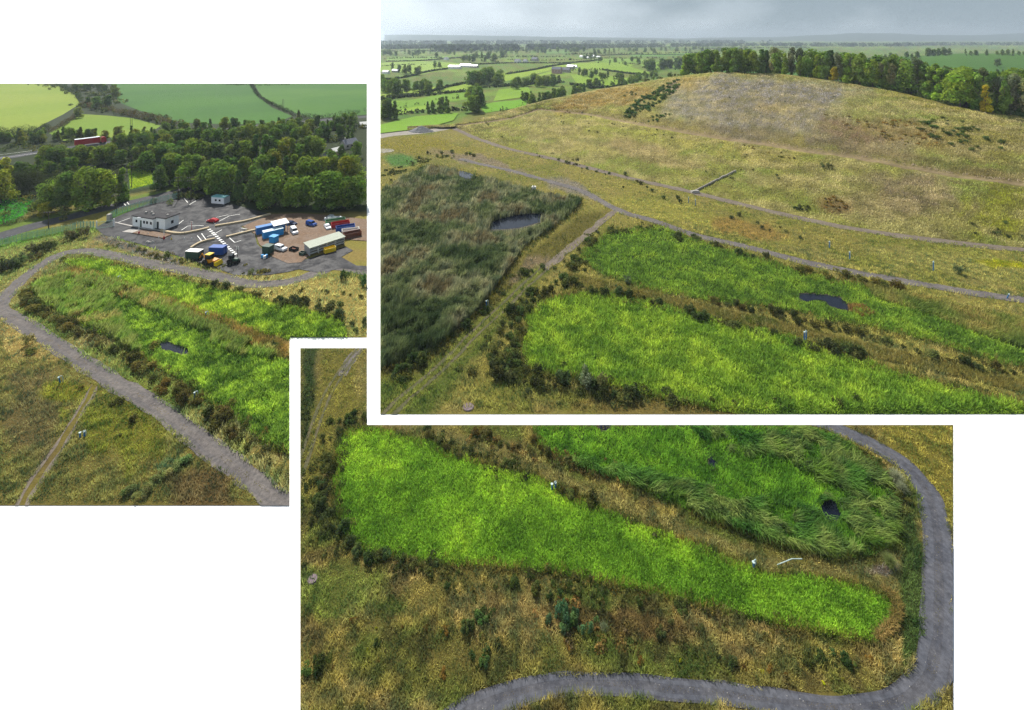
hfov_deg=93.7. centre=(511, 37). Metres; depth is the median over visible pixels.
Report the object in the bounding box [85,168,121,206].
tree
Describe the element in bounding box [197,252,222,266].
backhoe digger
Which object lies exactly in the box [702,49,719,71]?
tree
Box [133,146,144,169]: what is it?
tree
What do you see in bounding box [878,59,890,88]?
tree
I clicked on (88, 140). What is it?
lorry
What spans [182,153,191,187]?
tree
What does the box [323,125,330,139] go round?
tree
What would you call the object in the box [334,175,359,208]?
tree
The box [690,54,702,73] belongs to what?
tree
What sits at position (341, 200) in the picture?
tree
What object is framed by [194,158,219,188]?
tree
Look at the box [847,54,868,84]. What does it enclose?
tree
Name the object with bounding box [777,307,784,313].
bush
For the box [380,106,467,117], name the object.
hedge
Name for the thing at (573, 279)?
bush
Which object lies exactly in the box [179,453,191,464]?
bush
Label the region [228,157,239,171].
tree
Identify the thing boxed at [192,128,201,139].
tree
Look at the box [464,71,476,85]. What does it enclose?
tree
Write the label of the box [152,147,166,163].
tree
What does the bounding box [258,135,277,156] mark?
tree
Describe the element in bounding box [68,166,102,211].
tree
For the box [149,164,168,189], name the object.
tree
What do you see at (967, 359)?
bush
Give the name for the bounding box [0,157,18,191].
tree
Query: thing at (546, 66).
hedge
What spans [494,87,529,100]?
field
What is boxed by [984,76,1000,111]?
tree
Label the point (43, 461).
track
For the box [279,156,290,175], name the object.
tree
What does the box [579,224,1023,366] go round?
wetland plants
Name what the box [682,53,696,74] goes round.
tree
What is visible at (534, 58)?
house
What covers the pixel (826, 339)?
bush
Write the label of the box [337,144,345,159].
tree
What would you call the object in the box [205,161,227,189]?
tree
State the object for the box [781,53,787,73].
tree
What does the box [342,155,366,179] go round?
tree
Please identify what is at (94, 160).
tree
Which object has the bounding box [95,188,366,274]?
yard
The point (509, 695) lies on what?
road weeds
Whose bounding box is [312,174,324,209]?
tree
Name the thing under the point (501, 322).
bush
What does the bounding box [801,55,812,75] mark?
tree
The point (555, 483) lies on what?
well head
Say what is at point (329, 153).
tree
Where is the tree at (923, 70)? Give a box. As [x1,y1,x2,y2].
[916,64,927,97]
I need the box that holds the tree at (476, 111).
[474,95,480,112]
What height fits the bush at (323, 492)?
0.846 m
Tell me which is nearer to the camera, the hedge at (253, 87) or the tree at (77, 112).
the tree at (77, 112)
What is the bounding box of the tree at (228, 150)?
[224,144,233,157]
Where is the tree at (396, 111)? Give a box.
[392,100,398,118]
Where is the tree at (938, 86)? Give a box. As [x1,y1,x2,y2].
[930,68,945,101]
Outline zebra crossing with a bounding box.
[207,229,236,254]
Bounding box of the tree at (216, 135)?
[209,128,225,143]
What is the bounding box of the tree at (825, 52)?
[811,51,828,71]
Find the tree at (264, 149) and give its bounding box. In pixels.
[259,134,268,155]
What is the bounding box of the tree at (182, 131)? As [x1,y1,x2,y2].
[174,129,187,141]
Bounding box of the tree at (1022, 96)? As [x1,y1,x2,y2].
[1018,78,1023,112]
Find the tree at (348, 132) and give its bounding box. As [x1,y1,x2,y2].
[344,125,350,138]
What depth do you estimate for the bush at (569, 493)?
64.45 m
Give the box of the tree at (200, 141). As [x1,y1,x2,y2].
[194,139,206,157]
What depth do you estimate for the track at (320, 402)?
80.29 m
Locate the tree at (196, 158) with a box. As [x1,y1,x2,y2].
[190,155,201,186]
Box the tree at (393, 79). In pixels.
[388,78,397,93]
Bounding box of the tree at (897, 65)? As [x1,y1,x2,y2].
[894,56,913,92]
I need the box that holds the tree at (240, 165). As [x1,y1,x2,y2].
[238,156,248,181]
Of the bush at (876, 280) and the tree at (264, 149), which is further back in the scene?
the tree at (264, 149)
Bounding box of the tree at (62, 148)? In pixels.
[53,144,68,157]
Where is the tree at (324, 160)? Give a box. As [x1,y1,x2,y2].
[313,156,332,179]
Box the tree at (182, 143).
[176,140,188,148]
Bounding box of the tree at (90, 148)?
[85,146,93,163]
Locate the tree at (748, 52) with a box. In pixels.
[745,49,758,72]
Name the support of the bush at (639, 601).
on the land at (461, 438)
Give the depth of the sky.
9500.00 m
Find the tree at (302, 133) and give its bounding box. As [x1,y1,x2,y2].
[298,124,312,137]
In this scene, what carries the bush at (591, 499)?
on the land at (461, 438)
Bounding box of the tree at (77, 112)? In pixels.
[73,107,84,116]
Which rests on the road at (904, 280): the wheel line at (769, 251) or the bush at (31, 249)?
the wheel line at (769, 251)
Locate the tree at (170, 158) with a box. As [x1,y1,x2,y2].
[162,151,184,178]
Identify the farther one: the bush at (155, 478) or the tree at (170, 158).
the tree at (170, 158)
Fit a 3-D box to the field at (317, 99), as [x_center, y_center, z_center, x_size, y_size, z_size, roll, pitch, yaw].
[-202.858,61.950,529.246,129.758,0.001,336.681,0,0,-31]
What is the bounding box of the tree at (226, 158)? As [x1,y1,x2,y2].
[223,156,234,164]
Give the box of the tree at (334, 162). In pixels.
[327,154,339,171]
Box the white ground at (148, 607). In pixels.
[0,67,1023,709]
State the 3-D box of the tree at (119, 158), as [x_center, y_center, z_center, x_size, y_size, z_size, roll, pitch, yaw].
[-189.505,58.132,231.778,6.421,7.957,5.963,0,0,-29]
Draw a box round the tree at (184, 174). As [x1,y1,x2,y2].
[174,160,197,189]
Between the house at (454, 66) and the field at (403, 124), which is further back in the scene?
the house at (454, 66)
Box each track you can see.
[15,385,91,504]
[25,387,96,504]
[300,348,357,461]
[300,348,364,487]
[338,348,361,375]
[380,127,449,137]
[380,148,393,152]
[381,268,540,413]
[392,270,546,413]
[439,124,1023,250]
[539,210,615,269]
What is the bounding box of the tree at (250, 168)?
[242,165,256,195]
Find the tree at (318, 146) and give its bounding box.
[309,135,326,156]
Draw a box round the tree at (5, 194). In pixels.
[0,169,20,202]
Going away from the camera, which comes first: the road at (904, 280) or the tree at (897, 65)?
the road at (904, 280)
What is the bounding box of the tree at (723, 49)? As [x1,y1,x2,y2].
[720,47,731,72]
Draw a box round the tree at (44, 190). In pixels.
[31,183,55,210]
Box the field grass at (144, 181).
[0,169,152,224]
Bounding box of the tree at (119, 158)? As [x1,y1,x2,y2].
[111,149,127,164]
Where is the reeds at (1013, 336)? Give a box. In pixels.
[847,281,1023,347]
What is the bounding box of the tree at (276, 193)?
[257,166,286,205]
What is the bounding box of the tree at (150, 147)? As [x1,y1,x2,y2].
[142,144,155,168]
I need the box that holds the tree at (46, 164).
[41,161,53,174]
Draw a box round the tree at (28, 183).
[8,164,47,195]
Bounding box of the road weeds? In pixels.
[3,251,940,708]
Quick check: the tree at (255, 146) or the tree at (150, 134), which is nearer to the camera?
the tree at (255, 146)
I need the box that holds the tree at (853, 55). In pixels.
[837,52,860,83]
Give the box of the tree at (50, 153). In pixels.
[42,148,63,167]
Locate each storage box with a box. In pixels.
[262,243,273,254]
[268,234,278,242]
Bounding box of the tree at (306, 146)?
[301,140,311,158]
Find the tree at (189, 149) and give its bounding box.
[184,137,203,160]
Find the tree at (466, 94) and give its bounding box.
[464,86,474,96]
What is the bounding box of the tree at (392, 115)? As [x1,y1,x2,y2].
[380,99,393,116]
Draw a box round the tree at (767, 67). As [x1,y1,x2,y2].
[763,50,773,72]
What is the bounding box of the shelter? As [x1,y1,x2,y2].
[271,218,288,230]
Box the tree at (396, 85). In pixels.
[391,81,402,95]
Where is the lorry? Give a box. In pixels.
[74,136,106,145]
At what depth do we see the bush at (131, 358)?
90.97 m
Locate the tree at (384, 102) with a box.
[380,98,393,118]
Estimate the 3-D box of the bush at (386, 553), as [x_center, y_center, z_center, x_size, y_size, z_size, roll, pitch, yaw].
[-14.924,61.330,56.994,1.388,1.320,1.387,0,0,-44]
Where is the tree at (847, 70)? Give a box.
[841,52,853,82]
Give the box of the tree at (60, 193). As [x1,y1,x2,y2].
[46,170,78,210]
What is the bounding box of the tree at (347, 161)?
[335,155,358,181]
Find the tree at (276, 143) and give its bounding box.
[269,140,281,157]
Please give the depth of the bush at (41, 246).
139.11 m
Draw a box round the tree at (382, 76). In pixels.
[380,74,385,88]
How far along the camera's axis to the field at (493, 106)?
433.55 m
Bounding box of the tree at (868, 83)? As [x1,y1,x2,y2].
[861,59,878,85]
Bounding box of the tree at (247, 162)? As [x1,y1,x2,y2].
[237,156,253,181]
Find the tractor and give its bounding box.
[226,254,240,264]
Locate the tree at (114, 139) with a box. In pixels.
[111,136,118,144]
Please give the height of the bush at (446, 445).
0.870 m
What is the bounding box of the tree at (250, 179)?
[245,168,263,196]
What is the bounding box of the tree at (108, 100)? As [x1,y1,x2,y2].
[103,95,111,106]
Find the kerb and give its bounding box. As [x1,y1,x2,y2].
[115,222,159,230]
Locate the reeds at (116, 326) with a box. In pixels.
[31,269,279,358]
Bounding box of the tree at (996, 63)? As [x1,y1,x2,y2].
[994,58,1002,66]
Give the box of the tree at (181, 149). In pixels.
[176,145,185,156]
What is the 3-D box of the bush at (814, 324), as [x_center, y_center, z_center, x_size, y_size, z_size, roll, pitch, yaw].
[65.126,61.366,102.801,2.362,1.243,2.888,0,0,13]
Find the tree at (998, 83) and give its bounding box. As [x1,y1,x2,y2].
[990,76,1004,105]
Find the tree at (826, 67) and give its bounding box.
[820,54,831,79]
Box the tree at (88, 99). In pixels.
[84,97,90,104]
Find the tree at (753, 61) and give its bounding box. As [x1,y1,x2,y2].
[744,50,759,72]
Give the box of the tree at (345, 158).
[338,152,353,175]
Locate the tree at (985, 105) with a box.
[978,84,993,112]
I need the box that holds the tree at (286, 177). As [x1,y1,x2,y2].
[278,176,288,193]
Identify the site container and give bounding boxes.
[185,248,203,258]
[208,244,226,254]
[255,223,271,234]
[262,226,283,238]
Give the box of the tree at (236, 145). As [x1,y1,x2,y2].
[232,140,239,159]
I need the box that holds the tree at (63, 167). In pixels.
[59,158,69,172]
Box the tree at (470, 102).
[462,95,480,112]
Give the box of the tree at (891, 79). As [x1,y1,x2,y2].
[886,63,896,85]
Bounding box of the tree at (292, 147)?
[286,138,297,163]
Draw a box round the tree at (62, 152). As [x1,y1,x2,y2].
[54,150,67,163]
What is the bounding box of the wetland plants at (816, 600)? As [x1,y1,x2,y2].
[330,424,898,643]
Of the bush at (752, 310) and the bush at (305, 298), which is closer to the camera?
the bush at (752, 310)
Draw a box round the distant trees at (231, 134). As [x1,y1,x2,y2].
[0,44,1023,177]
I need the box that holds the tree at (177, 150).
[166,147,183,162]
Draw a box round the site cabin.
[211,194,229,203]
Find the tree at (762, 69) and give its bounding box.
[758,53,766,72]
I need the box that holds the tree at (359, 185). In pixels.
[349,174,366,204]
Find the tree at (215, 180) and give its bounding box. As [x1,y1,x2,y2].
[203,160,234,194]
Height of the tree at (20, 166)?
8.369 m
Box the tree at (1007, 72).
[997,67,1023,115]
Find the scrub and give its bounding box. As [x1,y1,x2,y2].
[0,46,1022,673]
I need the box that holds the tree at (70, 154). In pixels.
[64,148,74,157]
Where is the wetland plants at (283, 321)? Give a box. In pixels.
[63,257,347,339]
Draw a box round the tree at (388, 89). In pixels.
[385,80,392,94]
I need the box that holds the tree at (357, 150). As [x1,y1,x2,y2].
[350,140,361,157]
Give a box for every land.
[0,84,366,504]
[300,348,952,709]
[380,41,1023,413]
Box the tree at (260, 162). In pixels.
[253,153,278,179]
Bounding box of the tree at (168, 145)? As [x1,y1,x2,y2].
[153,141,175,163]
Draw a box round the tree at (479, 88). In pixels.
[471,86,484,101]
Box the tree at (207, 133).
[199,129,212,142]
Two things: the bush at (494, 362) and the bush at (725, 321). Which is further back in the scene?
the bush at (725, 321)
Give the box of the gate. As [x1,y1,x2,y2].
[96,218,114,228]
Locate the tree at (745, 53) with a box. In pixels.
[739,50,750,72]
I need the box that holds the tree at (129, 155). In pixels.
[127,145,132,160]
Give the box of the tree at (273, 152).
[266,148,283,178]
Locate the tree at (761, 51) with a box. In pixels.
[757,49,764,72]
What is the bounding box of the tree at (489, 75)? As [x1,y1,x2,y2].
[484,67,492,84]
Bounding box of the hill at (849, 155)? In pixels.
[407,72,1023,247]
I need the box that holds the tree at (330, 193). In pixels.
[323,178,339,201]
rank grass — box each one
[25,253,348,457]
[327,417,903,647]
[382,163,1023,413]
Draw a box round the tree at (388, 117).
[385,103,390,118]
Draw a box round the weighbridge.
[123,228,171,238]
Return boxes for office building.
[131,210,179,228]
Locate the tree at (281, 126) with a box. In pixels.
[272,123,286,137]
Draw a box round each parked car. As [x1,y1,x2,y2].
[206,218,218,222]
[274,243,287,251]
[286,220,296,224]
[323,223,330,229]
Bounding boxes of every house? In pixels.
[330,146,339,154]
[340,137,357,149]
[448,65,461,68]
[469,64,478,67]
[531,57,538,60]
[551,67,561,73]
[562,67,570,72]
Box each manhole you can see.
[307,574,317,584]
[463,402,473,411]
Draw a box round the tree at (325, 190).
[309,171,342,208]
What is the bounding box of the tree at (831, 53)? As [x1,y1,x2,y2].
[827,50,835,78]
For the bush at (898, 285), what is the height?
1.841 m
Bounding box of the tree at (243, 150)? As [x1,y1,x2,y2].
[232,139,255,158]
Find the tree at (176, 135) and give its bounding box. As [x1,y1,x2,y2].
[172,131,181,146]
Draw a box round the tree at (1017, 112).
[1014,82,1023,116]
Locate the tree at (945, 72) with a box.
[934,67,952,92]
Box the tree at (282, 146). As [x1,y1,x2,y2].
[277,136,289,157]
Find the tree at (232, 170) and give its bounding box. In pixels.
[219,164,244,194]
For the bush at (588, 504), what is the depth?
63.12 m
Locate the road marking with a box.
[120,198,244,242]
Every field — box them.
[0,84,78,134]
[50,114,159,140]
[114,84,290,123]
[256,84,366,117]
[380,61,459,73]
[380,65,566,100]
[380,92,466,112]
[380,113,457,132]
[387,56,452,60]
[392,100,426,112]
[481,100,526,112]
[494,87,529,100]
[525,62,633,78]
[546,51,568,53]
[571,74,629,85]
[593,58,647,62]
[604,66,649,73]
[631,53,684,56]
[639,62,673,70]
[709,54,1023,87]
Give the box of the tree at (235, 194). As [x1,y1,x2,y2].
[230,174,244,200]
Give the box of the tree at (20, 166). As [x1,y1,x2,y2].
[14,162,30,176]
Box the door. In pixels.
[198,250,203,258]
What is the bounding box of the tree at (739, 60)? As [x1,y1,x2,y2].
[732,47,746,71]
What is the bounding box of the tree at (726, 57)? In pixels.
[719,49,731,70]
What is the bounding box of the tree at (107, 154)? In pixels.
[101,143,118,164]
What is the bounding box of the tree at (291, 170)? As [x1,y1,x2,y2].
[287,154,298,180]
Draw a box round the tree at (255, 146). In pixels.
[250,134,260,158]
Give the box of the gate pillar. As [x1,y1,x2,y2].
[106,214,111,220]
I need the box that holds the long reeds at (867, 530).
[569,425,906,559]
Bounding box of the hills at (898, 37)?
[384,33,1023,40]
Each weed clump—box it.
[349,616,357,623]
[439,665,445,681]
[444,625,448,636]
[637,655,643,667]
[766,664,773,673]
[864,654,873,663]
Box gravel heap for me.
[408,126,433,132]
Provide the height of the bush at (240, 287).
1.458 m
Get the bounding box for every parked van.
[289,225,298,234]
[305,219,316,226]
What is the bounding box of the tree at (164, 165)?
[157,158,170,174]
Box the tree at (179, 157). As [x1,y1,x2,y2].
[170,154,183,184]
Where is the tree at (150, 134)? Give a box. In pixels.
[144,130,153,142]
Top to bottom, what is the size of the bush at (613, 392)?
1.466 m
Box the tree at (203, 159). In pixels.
[189,154,205,166]
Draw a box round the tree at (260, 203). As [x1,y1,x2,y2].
[254,177,278,209]
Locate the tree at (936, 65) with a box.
[932,63,939,68]
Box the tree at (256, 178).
[247,170,265,200]
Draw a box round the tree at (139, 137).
[132,130,149,146]
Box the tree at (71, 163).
[57,156,79,172]
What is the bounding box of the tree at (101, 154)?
[99,147,111,163]
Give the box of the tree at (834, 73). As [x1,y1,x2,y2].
[829,66,838,80]
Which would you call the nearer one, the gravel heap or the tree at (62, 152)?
the tree at (62, 152)
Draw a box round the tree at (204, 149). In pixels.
[185,141,212,160]
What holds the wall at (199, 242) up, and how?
on the land at (357, 255)
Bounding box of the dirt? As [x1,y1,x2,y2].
[244,213,366,262]
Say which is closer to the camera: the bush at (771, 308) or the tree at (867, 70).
the bush at (771, 308)
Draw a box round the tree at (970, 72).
[953,66,982,107]
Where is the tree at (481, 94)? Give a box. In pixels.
[479,91,485,105]
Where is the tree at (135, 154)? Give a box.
[127,147,141,169]
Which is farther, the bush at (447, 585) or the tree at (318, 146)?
the tree at (318, 146)
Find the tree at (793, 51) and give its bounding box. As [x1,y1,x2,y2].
[787,47,795,66]
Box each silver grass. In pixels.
[598,620,608,631]
[877,549,903,575]
[886,466,906,483]
[893,479,910,495]
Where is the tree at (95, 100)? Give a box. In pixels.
[90,96,103,108]
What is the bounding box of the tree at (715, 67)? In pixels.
[711,50,721,71]
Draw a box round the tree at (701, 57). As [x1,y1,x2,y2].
[693,51,709,72]
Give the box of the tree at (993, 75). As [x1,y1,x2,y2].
[982,73,997,108]
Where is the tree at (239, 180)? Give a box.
[232,170,246,200]
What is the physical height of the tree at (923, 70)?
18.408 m
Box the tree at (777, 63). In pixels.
[770,50,789,73]
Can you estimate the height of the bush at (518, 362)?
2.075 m
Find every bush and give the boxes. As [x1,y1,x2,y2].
[0,256,14,268]
[8,255,28,269]
[13,251,26,259]
[19,292,33,300]
[20,332,35,344]
[23,295,35,305]
[24,241,37,252]
[24,304,41,312]
[24,347,37,354]
[27,297,42,304]
[35,240,58,251]
[60,321,74,330]
[63,228,75,239]
[64,314,72,322]
[74,329,83,336]
[78,226,90,236]
[94,340,102,348]
[108,343,116,352]
[109,396,124,405]
[111,347,120,354]
[119,484,136,496]
[126,351,140,363]
[128,412,137,424]
[130,360,157,373]
[134,484,150,499]
[143,480,152,490]
[149,474,161,484]
[152,377,170,394]
[161,467,173,477]
[163,251,169,258]
[171,381,189,394]
[171,457,181,471]
[175,387,191,405]
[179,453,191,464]
[189,394,203,404]
[201,404,214,417]
[207,408,233,433]
[210,279,218,285]
[212,405,229,420]
[221,282,230,288]
[225,423,236,436]
[228,431,239,440]
[231,285,244,292]
[243,443,250,450]
[252,292,261,297]
[280,297,289,305]
[289,293,298,302]
[294,296,302,302]
[300,296,310,305]
[300,659,311,677]
[303,480,310,489]
[308,515,315,526]
[312,665,318,678]
[315,489,327,498]
[315,495,326,505]
[315,501,327,511]
[315,652,331,671]
[316,479,325,489]
[318,481,327,490]
[323,459,336,473]
[324,300,335,309]
[327,523,335,535]
[332,307,343,317]
[338,517,349,534]
[340,269,347,280]
[344,413,355,423]
[345,533,355,546]
[350,408,357,416]
[351,542,363,557]
[361,273,366,287]
[363,549,370,560]
[364,550,376,560]
[364,553,374,566]
[373,548,382,563]
[373,637,381,647]
[382,545,390,560]
[392,363,403,372]
[395,552,406,565]
[404,356,412,370]
[406,352,417,363]
[409,556,419,571]
[415,351,427,366]
[422,425,431,431]
[425,429,433,437]
[437,432,444,442]
[441,443,450,451]
[444,581,450,590]
[456,450,462,458]
[460,317,471,329]
[460,618,469,635]
[466,619,474,632]
[468,446,477,456]
[469,650,475,660]
[473,425,482,435]
[474,609,488,626]
[479,653,489,668]
[482,643,490,655]
[486,344,501,359]
[486,428,492,436]
[489,358,504,368]
[489,365,503,381]
[496,349,510,367]
[496,351,512,364]
[499,319,505,326]
[501,365,509,378]
[501,457,512,467]
[503,301,515,315]
[503,369,517,380]
[504,347,520,359]
[504,458,516,468]
[505,349,521,366]
[506,374,520,384]
[508,330,517,338]
[509,573,519,587]
[510,576,517,586]
[513,324,527,336]
[515,316,521,323]
[516,305,524,315]
[519,303,533,313]
[520,266,529,273]
[526,286,538,292]
[526,444,534,455]
[526,569,534,580]
[529,297,536,301]
[529,370,545,386]
[530,434,536,441]
[531,362,542,377]
[531,579,540,590]
[531,582,538,596]
[534,287,548,298]
[542,284,553,292]
[545,446,552,456]
[545,612,551,623]
[546,590,552,599]
[551,376,563,390]
[555,369,571,387]
[555,599,565,616]
[556,371,568,386]
[558,273,568,278]
[558,484,565,494]
[559,611,570,633]
[560,275,577,284]
[561,625,566,634]
[562,601,569,624]
[563,488,574,500]
[564,453,573,465]
[566,262,578,270]
[567,610,578,626]
[568,455,578,467]
[569,254,578,259]
[571,606,579,615]
[574,583,581,596]
[577,624,585,634]
[579,363,591,390]
[585,621,593,633]
[586,372,598,392]
[586,499,594,508]
[587,496,595,505]
[588,285,597,293]
[588,488,597,500]
[590,237,597,243]
[597,371,607,392]
[599,285,609,294]
[609,387,617,399]
[613,284,623,295]
[616,386,632,404]
[622,382,639,400]
[623,274,631,283]
[623,288,633,297]
[635,594,645,606]
[655,297,663,304]
[656,629,662,640]
[659,630,665,638]
[672,230,682,241]
[673,598,687,615]
[676,595,688,607]
[683,302,694,314]
[691,311,700,319]
[695,623,704,634]
[698,311,710,321]
[709,296,719,302]
[713,240,722,247]
[722,318,736,328]
[722,655,734,671]
[726,319,741,328]
[728,654,738,667]
[733,298,740,306]
[735,247,742,253]
[737,303,745,309]
[747,305,754,312]
[761,251,769,257]
[768,303,778,314]
[770,327,777,334]
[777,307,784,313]
[789,308,798,317]
[792,337,803,346]
[793,264,805,272]
[793,316,803,324]
[801,650,811,666]
[802,265,813,271]
[805,341,820,351]
[809,319,820,327]
[816,339,826,347]
[817,651,827,663]
[822,318,832,326]
[823,337,838,351]
[825,273,833,279]
[826,341,840,355]
[833,267,850,276]
[836,398,843,406]
[840,343,851,352]
[840,650,848,658]
[841,322,857,332]
[842,343,865,354]
[842,656,852,671]
[852,348,866,359]
[852,393,860,399]
[855,327,868,336]
[870,276,880,284]
[879,279,888,287]
[881,335,893,343]
[889,278,905,289]
[896,493,909,502]
[927,348,939,358]
[953,262,965,273]
[958,354,971,364]
[972,361,983,370]
[987,359,1002,373]
[1005,109,1013,115]
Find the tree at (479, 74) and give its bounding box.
[471,70,482,85]
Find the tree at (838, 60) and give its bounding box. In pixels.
[833,54,843,80]
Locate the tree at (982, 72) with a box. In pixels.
[977,67,988,80]
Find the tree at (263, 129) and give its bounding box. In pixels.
[257,124,269,138]
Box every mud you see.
[487,213,541,230]
[797,293,849,309]
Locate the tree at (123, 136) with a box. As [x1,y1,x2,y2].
[111,133,129,145]
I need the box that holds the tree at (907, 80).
[891,59,925,93]
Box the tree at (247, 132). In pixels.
[240,123,254,139]
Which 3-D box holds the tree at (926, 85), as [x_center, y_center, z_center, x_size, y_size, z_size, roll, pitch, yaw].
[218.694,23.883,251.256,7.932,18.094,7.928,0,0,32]
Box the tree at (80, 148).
[73,144,94,163]
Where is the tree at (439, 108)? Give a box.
[435,97,442,112]
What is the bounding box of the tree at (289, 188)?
[280,175,305,206]
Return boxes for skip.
[289,246,298,251]
[323,245,335,253]
[325,217,345,224]
[331,219,349,228]
[336,223,354,231]
[342,227,358,233]
[343,229,361,239]
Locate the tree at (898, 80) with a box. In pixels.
[894,66,905,91]
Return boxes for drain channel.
[695,170,736,189]
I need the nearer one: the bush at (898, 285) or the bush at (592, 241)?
the bush at (898, 285)
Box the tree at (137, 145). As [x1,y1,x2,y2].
[127,143,142,162]
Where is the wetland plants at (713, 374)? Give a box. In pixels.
[520,290,1023,413]
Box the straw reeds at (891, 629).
[872,580,906,643]
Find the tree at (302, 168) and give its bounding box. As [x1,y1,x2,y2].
[294,155,314,177]
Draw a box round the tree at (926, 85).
[919,66,935,99]
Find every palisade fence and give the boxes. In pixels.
[0,221,93,245]
[109,193,177,217]
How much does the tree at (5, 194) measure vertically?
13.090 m
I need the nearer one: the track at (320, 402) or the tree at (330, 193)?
the track at (320, 402)
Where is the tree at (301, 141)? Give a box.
[294,136,312,154]
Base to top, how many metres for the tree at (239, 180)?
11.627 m
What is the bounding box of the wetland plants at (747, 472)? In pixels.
[533,425,894,557]
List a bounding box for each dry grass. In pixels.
[59,264,289,358]
[558,271,1023,391]
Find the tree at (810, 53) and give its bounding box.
[796,48,822,77]
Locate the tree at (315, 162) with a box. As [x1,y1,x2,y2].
[306,156,327,180]
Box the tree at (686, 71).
[680,54,689,74]
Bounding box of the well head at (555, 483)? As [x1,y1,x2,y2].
[551,481,556,490]
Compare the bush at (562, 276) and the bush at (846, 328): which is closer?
the bush at (846, 328)
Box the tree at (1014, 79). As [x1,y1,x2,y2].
[1007,73,1021,110]
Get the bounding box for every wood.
[380,39,773,44]
[380,43,442,48]
[430,43,520,51]
[525,43,587,49]
[564,42,806,48]
[778,42,1023,46]
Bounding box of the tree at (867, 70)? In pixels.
[862,59,881,86]
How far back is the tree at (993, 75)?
229.67 m
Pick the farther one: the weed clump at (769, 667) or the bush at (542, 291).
the bush at (542, 291)
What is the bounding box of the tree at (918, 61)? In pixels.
[910,56,923,90]
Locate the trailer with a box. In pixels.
[303,231,345,255]
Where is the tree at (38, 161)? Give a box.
[34,155,42,173]
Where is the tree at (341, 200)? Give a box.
[332,179,351,208]
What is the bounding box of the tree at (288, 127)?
[283,123,297,137]
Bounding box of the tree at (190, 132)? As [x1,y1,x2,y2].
[180,129,194,138]
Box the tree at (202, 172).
[189,166,209,190]
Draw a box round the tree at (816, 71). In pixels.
[811,54,821,77]
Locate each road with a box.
[0,116,366,159]
[0,188,185,238]
[0,248,366,504]
[444,425,952,709]
[458,158,1023,302]
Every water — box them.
[160,341,189,353]
[458,171,472,178]
[489,214,545,228]
[595,425,610,429]
[709,455,716,466]
[799,294,851,309]
[822,499,841,520]
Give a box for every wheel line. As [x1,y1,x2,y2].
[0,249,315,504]
[461,158,1023,298]
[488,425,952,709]
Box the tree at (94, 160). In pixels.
[85,145,104,165]
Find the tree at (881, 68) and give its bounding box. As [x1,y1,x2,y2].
[878,62,888,78]
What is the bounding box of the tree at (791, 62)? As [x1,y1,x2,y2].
[788,53,795,71]
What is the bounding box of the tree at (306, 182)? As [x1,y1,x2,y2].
[291,175,314,207]
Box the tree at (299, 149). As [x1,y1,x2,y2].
[295,143,310,160]
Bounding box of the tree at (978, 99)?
[969,74,984,109]
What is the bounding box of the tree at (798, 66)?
[794,55,803,75]
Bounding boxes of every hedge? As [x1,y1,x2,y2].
[0,122,49,136]
[0,207,59,225]
[11,164,122,187]
[48,111,80,131]
[57,84,82,101]
[79,101,180,123]
[222,84,286,85]
[250,84,295,115]
[300,109,366,118]
[380,81,468,100]
[380,88,467,98]
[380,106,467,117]
[385,67,447,79]
[386,55,479,61]
[474,59,597,64]
[489,80,564,87]
[505,62,571,73]
[569,82,623,87]
[588,53,683,55]
[602,68,642,74]
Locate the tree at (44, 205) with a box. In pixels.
[36,202,52,217]
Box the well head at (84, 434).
[79,430,86,437]
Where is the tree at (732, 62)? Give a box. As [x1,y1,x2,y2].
[729,48,737,71]
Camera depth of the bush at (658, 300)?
111.34 m
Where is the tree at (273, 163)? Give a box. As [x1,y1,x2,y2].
[268,157,278,172]
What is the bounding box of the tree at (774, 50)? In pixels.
[768,47,779,70]
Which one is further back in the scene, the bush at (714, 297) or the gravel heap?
the gravel heap
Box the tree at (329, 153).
[325,149,338,159]
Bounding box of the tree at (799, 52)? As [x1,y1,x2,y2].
[793,47,804,73]
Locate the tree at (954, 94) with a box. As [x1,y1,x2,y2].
[939,69,975,106]
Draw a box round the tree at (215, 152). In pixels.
[209,142,228,160]
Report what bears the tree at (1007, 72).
on the hill at (849, 155)
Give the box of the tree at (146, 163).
[133,150,158,171]
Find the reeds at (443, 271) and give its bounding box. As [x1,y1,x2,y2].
[380,163,582,369]
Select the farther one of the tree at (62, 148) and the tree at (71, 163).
the tree at (62, 148)
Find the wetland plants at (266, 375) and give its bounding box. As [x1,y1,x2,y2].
[31,272,289,453]
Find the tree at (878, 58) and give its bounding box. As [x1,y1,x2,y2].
[870,54,897,87]
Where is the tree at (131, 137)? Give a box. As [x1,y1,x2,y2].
[124,132,135,146]
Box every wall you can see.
[160,226,208,233]
[190,238,214,247]
[215,213,270,226]
[226,229,254,237]
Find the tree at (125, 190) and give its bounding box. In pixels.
[116,167,131,201]
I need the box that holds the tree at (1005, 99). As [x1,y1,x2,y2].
[994,80,1013,113]
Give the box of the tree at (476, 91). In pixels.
[472,87,480,97]
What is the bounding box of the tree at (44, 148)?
[34,145,52,164]

